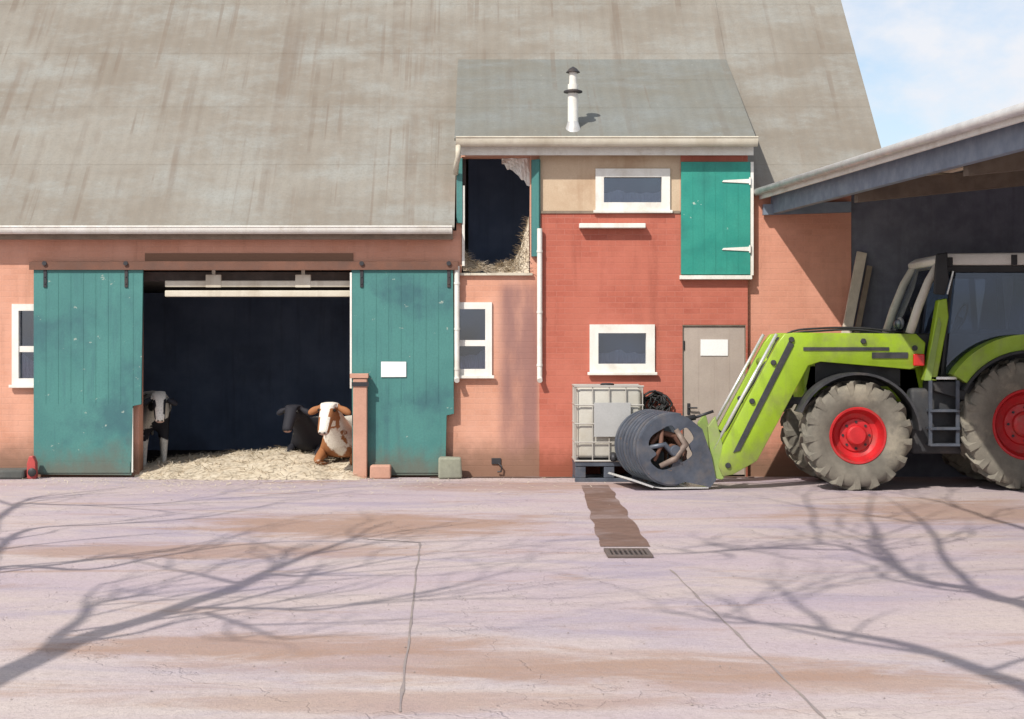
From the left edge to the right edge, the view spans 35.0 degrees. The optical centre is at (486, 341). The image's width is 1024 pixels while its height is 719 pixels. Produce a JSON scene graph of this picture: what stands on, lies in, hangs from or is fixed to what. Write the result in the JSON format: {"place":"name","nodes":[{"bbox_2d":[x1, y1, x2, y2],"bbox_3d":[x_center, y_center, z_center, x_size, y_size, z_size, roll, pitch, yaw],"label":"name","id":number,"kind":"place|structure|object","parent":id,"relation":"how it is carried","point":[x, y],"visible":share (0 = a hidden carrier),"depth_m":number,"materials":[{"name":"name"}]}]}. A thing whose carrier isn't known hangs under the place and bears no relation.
{"place":"outdoors","nodes":[
{"label":"outdoors","id":0,"kind":"place"},
{"bbox_2d":[0,475,1023,718],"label":"yard ground","id":1,"kind":"structure","parent":0,"point":[897,607],"depth_m":11.30,"materials":[{"name":"concrete"}]},
{"bbox_2d":[0,468,26,478],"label":"stone block","id":2,"kind":"object","parent":1,"relation":"on","point":[13,473],"depth_m":21.18,"materials":[{"name":"grey stone"}]},
{"bbox_2d":[27,456,37,478],"bbox_3d":[-5.959,1.657,21.280,0.130,0.300,0.160,0,0,0],"label":"guide roller","id":3,"kind":"object","parent":1,"relation":"on","point":[32,467],"visible":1,"depth_m":21.24,"materials":[{"name":"red paint"}]},
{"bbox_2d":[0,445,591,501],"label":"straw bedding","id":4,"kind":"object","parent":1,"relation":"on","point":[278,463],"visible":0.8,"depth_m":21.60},
{"bbox_2d":[143,391,177,466],"bbox_3d":[-4.663,1.225,22.799,0.536,1.088,2.136,0,0,-16],"label":"cow","id":5,"kind":"object","parent":4,"relation":"on","point":[156,410],"visible":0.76,"depth_m":22.43},
{"bbox_2d":[276,404,322,454],"bbox_3d":[-2.363,1.255,22.829,0.786,0.783,2.124,0,0,9],"label":"cow","id":6,"kind":"object","parent":4,"relation":"on","point":[303,425],"visible":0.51,"depth_m":22.27},
{"bbox_2d":[308,402,351,464],"bbox_3d":[-1.848,1.253,22.266,0.903,0.900,2.441,0,0,4],"label":"cow","id":7,"kind":"object","parent":4,"relation":"on","point":[334,426],"visible":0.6,"depth_m":21.61},
{"bbox_2d":[350,373,368,478],"bbox_3d":[-1.671,1.118,21.383,0.247,1.383,0.159,0,0,0],"label":"bumper post","id":8,"kind":"object","parent":1,"relation":"on","point":[360,383],"visible":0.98,"depth_m":21.32,"materials":[{"name":"orange concrete"}]},
{"bbox_2d":[370,464,391,478],"bbox_3d":[-1.389,1.716,21.345,0.275,0.190,0.215,0,0,0],"label":"concrete block","id":9,"kind":"object","parent":1,"relation":"on","point":[381,471],"depth_m":21.24,"materials":[{"name":"pink concrete"}]},
{"bbox_2d":[363,538,413,541],"bbox_3d":[-0.866,1.803,14.675,0.596,0.001,0.056,0,0,26],"label":"yard joint","id":10,"kind":"object","parent":1,"relation":"on","point":[389,540],"visible":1,"depth_m":14.66,"materials":[{"name":"grey concrete"}]},
{"bbox_2d":[399,542,420,711],"bbox_3d":[-0.510,1.803,11.220,0.029,0.001,6.658,0,0,-1],"label":"yard joint","id":11,"kind":"object","parent":1,"relation":"on","point":[402,688],"visible":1,"depth_m":9.80,"materials":[{"name":"grey concrete"}]},
{"bbox_2d":[0,0,880,476],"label":"barn","id":12,"kind":"structure","parent":1,"relation":"on","point":[230,224],"depth_m":21.80,"materials":[{"name":"pink paint"}]},
{"bbox_2d":[9,304,33,387],"bbox_3d":[-6.003,0.063,21.693,0.686,1.115,0.335,0,0,0],"label":"window","id":13,"kind":"structure","parent":12,"relation":"in","point":[22,314],"depth_m":21.58,"materials":[{"name":"white paint"}]},
{"bbox_2d":[34,261,143,474],"bbox_3d":[-5.273,0.359,21.470,1.448,2.835,0.110,0,0,0],"label":"sliding door","id":14,"kind":"structure","parent":12,"relation":"in","point":[88,324],"depth_m":21.47,"materials":[{"name":"teal paint"}]},
{"bbox_2d":[350,261,453,474],"bbox_3d":[-1.119,0.359,21.470,1.378,2.835,0.110,0,0,0],"label":"sliding door","id":15,"kind":"structure","parent":12,"relation":"in","point":[406,316],"depth_m":21.47,"materials":[{"name":"teal paint"}]},
{"bbox_2d":[381,362,405,376],"bbox_3d":[-1.228,0.372,21.461,0.334,0.204,0.005,0,0,0],"label":"paper notice","id":16,"kind":"object","parent":15,"relation":"attached to","point":[393,369],"visible":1,"depth_m":21.46,"materials":[{"name":"white paper"}]},
{"bbox_2d":[453,302,493,377],"bbox_3d":[-0.193,-0.011,21.693,0.595,1.013,0.335,0,0,0],"label":"window","id":17,"kind":"structure","parent":12,"relation":"in","point":[475,317],"depth_m":21.69,"materials":[{"name":"white paint"}]},
{"bbox_2d":[461,216,531,272],"bbox_3d":[0.141,-1.309,21.850,1.119,0.800,0.748,0,0,0],"label":"hay heap","id":18,"kind":"object","parent":12,"relation":"on","point":[519,263],"visible":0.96,"depth_m":21.75,"materials":[{"name":"beige plant"}]},
{"bbox_2d":[492,458,502,472],"bbox_3d":[0.142,1.653,21.568,0.147,0.190,0.059,0,0,0],"label":"wall ring","id":19,"kind":"object","parent":12,"relation":"attached to","point":[496,461],"depth_m":21.58,"materials":[{"name":"metal"}]},
{"bbox_2d":[502,158,529,185],"bbox_3d":[0.392,-2.260,21.720,0.375,0.380,0.060,0,0,0],"label":"torn sheet","id":20,"kind":"object","parent":12,"relation":"hanging from","point":[520,167],"visible":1,"depth_m":21.72,"materials":[{"name":"white paint"}]},
{"bbox_2d":[531,159,539,256],"bbox_3d":[0.652,-1.768,21.541,0.154,1.284,0.058,0,0,40],"label":"loft door","id":21,"kind":"structure","parent":12,"relation":"in","point":[535,164],"depth_m":21.51,"materials":[{"name":"teal paint"}]},
{"bbox_2d":[587,324,656,374],"bbox_3d":[1.802,0.114,21.622,0.924,0.672,0.335,0,0,0],"label":"window","id":22,"kind":"structure","parent":12,"relation":"in","point":[615,349],"depth_m":21.50,"materials":[{"name":"white paint"}]},
{"bbox_2d":[593,169,672,212],"bbox_3d":[1.944,-1.995,21.643,1.049,0.592,0.335,0,0,0],"label":"window","id":23,"kind":"structure","parent":12,"relation":"in","point":[616,190],"depth_m":21.52,"materials":[{"name":"white paint"}]},
{"bbox_2d":[643,390,672,411],"bbox_3d":[2.259,0.832,21.460,0.429,0.380,0.111,0,0,0],"label":"hose coil","id":24,"kind":"object","parent":12,"relation":"hanging from","point":[657,396],"visible":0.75,"depth_m":21.43,"materials":[{"name":"black rubber"}]},
{"bbox_2d":[683,326,744,474],"bbox_3d":[3.022,0.791,21.547,0.825,1.973,0.116,0,0,0],"label":"door","id":25,"kind":"structure","parent":12,"relation":"in","point":[708,381],"depth_m":21.55,"materials":[{"name":"metal"}]},
{"bbox_2d":[700,339,727,355],"bbox_3d":[3.027,0.085,21.546,0.365,0.216,0.006,0,0,0],"label":"paper notice","id":26,"kind":"object","parent":25,"relation":"attached to","point":[713,347],"visible":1,"depth_m":21.54,"materials":[{"name":"white paper"}]},
{"bbox_2d":[438,457,461,478],"bbox_3d":[-0.479,1.664,21.340,0.309,0.304,0.252,0,0,0],"label":"stone block","id":27,"kind":"object","parent":1,"relation":"on","point":[450,467],"depth_m":21.22,"materials":[{"name":"grey stone"}]},
{"bbox_2d":[5,477,1022,705],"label":"loose grit","id":28,"kind":"object","parent":1,"relation":"on","point":[481,560],"visible":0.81,"depth_m":15.93,"materials":[{"name":"grey gravel"}]},
{"bbox_2d":[430,476,752,477],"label":"wall foot mud","id":29,"kind":"object","parent":1,"relation":"on","point":[544,477],"depth_m":21.55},
{"bbox_2d":[572,383,643,481],"bbox_3d":[1.574,1.177,21.087,0.897,1.261,0.847,0,0,0],"label":"caged tank","id":30,"kind":"object","parent":1,"relation":"on","point":[601,412],"visible":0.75,"depth_m":20.83,"materials":[{"name":"plastic"}]},
{"bbox_2d":[581,485,649,545],"bbox_3d":[1.280,1.803,17.279,0.445,0.001,6.075,0,0,1],"label":"mud runnel","id":31,"kind":"object","parent":1,"relation":"on","point":[615,524],"visible":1,"depth_m":16.34,"materials":[{"name":"brown soil"}]},
{"bbox_2d":[604,548,652,557],"bbox_3d":[1.200,1.794,13.733,0.380,0.025,0.480,0,0,0],"label":"drain grate","id":32,"kind":"object","parent":1,"relation":"on","point":[628,553],"visible":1,"depth_m":13.69,"materials":[{"name":"metal"}]},
{"bbox_2d":[669,569,825,718],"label":"yard joint","id":33,"kind":"object","parent":1,"relation":"on","point":[781,675],"visible":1,"depth_m":9.33,"materials":[{"name":"grey concrete"}]},
{"bbox_2d":[608,252,1023,490],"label":"tractor","id":34,"kind":"object","parent":1,"relation":"on","point":[848,421],"visible":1,"depth_m":19.73,"materials":[{"name":"green metal"}]},
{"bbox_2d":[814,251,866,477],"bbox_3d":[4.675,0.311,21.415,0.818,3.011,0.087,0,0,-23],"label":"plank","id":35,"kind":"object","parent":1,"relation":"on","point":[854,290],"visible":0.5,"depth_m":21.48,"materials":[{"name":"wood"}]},
{"bbox_2d":[854,265,871,332],"bbox_3d":[4.792,0.401,21.410,0.740,2.817,0.061,0,0,-25],"label":"plank","id":36,"kind":"object","parent":1,"relation":"on","point":[863,296],"visible":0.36,"depth_m":21.49,"materials":[{"name":"wood"}]},
{"bbox_2d":[754,102,1023,476],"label":"open shed","id":37,"kind":"structure","parent":1,"relation":"on","point":[957,188],"depth_m":21.61,"materials":[{"name":"white paint"}]},
{"bbox_2d":[841,0,1023,147],"label":"sky","id":38,"kind":"structure","parent":0,"point":[926,66],"materials":[{"name":"blue"}]}
]}

